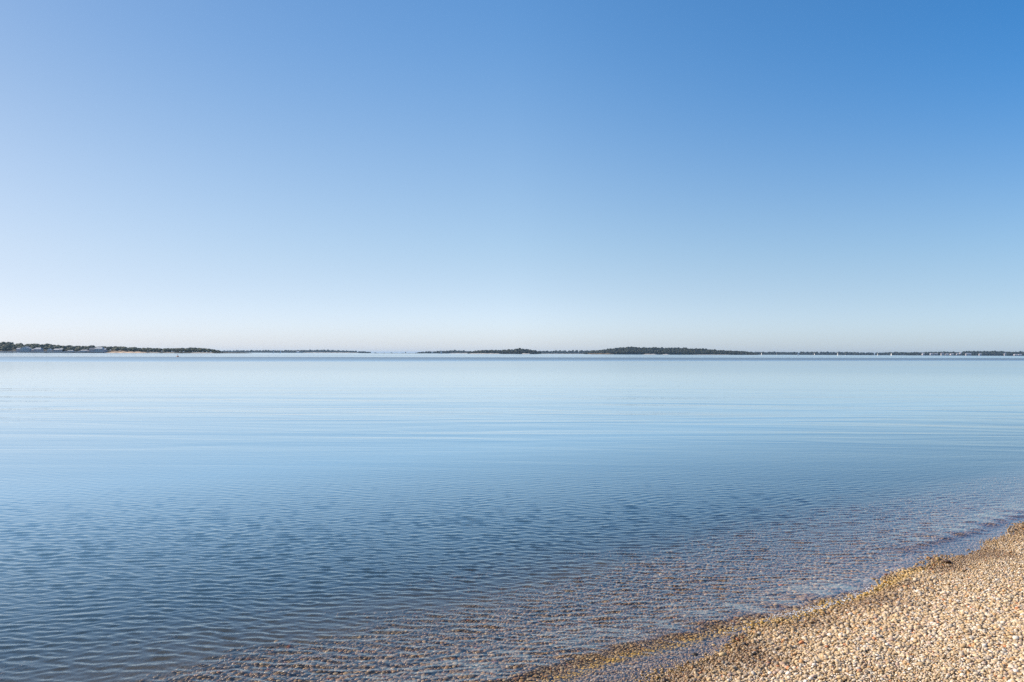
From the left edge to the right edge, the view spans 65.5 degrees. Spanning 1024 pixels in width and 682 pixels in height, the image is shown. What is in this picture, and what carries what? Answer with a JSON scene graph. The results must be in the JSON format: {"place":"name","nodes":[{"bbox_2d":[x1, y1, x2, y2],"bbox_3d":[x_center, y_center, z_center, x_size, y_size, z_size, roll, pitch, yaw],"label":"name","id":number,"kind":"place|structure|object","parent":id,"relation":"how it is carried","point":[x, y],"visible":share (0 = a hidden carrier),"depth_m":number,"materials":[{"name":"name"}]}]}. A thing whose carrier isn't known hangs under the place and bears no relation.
{"place":"outdoors","nodes":[
{"label":"outdoors","id":0,"kind":"place"},
{"bbox_2d":[0,348,236,352],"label":"headland","id":1,"kind":"structure","parent":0,"point":[13,349],"depth_m":1440.52,"materials":[{"name":"soil"}]},
{"bbox_2d":[16,346,31,350],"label":"house","id":2,"kind":"structure","parent":1,"relation":"on","point":[25,348],"depth_m":1408.69,"materials":[{"name":"white"}]},
{"bbox_2d":[31,347,42,350],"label":"house","id":3,"kind":"structure","parent":1,"relation":"on","point":[38,349],"depth_m":1410.32,"materials":[{"name":"white"}]},
{"bbox_2d":[18,351,60,352],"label":"seawall","id":4,"kind":"object","parent":1,"relation":"on","point":[39,351],"visible":0.79,"depth_m":1393.03,"materials":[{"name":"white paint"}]},
{"bbox_2d":[61,351,102,352],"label":"seawall","id":5,"kind":"object","parent":1,"relation":"on","point":[78,352],"visible":0.82,"depth_m":1393.31,"materials":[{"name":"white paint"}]},
{"bbox_2d":[94,347,106,351],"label":"house","id":6,"kind":"structure","parent":1,"relation":"on","point":[99,349],"depth_m":1409.41,"materials":[{"name":"white"}]},
{"bbox_2d":[108,351,144,352],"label":"sand beach","id":7,"kind":"structure","parent":0,"point":[126,352],"depth_m":1393.21,"materials":[{"name":"beige sand"}]},
{"bbox_2d":[237,352,300,352],"bbox_3d":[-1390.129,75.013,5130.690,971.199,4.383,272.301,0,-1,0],"label":"island","id":8,"kind":"structure","parent":0,"point":[258,352],"depth_m":5007.00,"materials":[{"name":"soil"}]},
{"bbox_2d":[221,349,370,352],"bbox_3d":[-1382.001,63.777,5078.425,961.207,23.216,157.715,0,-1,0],"label":"distant wood","id":9,"kind":"object","parent":8,"relation":"on","point":[304,351],"visible":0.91,"depth_m":5059.14,"materials":[{"name":"green plant"}]},
{"bbox_2d":[0,352,1023,681],"bbox_3d":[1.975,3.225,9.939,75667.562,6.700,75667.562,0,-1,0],"label":"water","id":10,"kind":"structure","parent":0,"point":[102,625],"depth_m":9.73,"materials":[{"name":"blue liquid"}]},
{"bbox_2d":[0,476,1023,681],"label":"submerged pebbles","id":11,"kind":"object","parent":10,"relation":"on","point":[885,568],"visible":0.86,"depth_m":6.32,"materials":[{"name":"gravel"}]},
{"bbox_2d":[715,580,891,632],"bbox_3d":[2.259,1.992,5.975,2.347,0.020,0.196,1,-1,-35],"label":"foam","id":12,"kind":"object","parent":10,"relation":"on","point":[829,603],"visible":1,"depth_m":5.95,"materials":[{"name":"white"}]},
{"bbox_2d":[614,521,1023,681],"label":"dry pebbles","id":13,"kind":"object","parent":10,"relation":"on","point":[902,603],"visible":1,"depth_m":5.17,"materials":[{"name":"gravel"}]},
{"bbox_2d":[0,0,1023,354],"label":"sky","id":14,"kind":"structure","parent":0,"point":[373,176],"materials":[{"name":"blue"}]},
{"bbox_2d":[633,353,748,354],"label":"island","id":15,"kind":"structure","parent":0,"point":[696,354],"depth_m":2803.78,"materials":[{"name":"soil"}]},
{"bbox_2d":[584,346,760,354],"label":"island wood","id":16,"kind":"object","parent":15,"relation":"on","point":[646,350],"visible":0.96,"depth_m":2840.64,"materials":[{"name":"green plant"}]},
{"bbox_2d":[933,355,1021,355],"bbox_3d":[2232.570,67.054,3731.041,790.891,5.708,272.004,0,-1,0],"label":"island","id":17,"kind":"structure","parent":0,"point":[976,355],"depth_m":3603.79,"materials":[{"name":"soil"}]},
{"bbox_2d":[905,351,1023,355],"bbox_3d":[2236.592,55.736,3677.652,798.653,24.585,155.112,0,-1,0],"label":"distant wood","id":18,"kind":"object","parent":17,"relation":"on","point":[978,352],"visible":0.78,"depth_m":3665.61,"materials":[{"name":"green plant"}]},
{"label":"island","id":19,"kind":"structure","parent":0,"visible":0},
{"bbox_2d":[420,350,471,352],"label":"distant wood","id":20,"kind":"object","parent":19,"relation":"on","point":[455,351],"visible":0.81,"depth_m":4248.07,"materials":[{"name":"green plant"}]},
{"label":"island","id":21,"kind":"structure","parent":0,"visible":0},
{"bbox_2d":[540,350,594,353],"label":"distant wood","id":22,"kind":"object","parent":21,"relation":"on","point":[565,352],"visible":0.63,"depth_m":4550.54,"materials":[{"name":"green plant"}]},
{"bbox_3d":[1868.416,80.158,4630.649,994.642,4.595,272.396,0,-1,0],"label":"island","id":23,"kind":"structure","parent":0,"visible":0},
{"bbox_2d":[753,351,912,354],"bbox_3d":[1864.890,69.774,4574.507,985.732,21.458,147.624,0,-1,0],"label":"distant wood","id":24,"kind":"object","parent":23,"relation":"on","point":[835,353],"visible":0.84,"depth_m":4553.35,"materials":[{"name":"green plant"}]},
{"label":"island","id":25,"kind":"structure","parent":0,"visible":0},
{"bbox_2d":[467,348,540,353],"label":"island wood","id":26,"kind":"object","parent":25,"relation":"on","point":[518,351],"visible":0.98,"depth_m":2631.66,"materials":[{"name":"green plant"}]}
]}

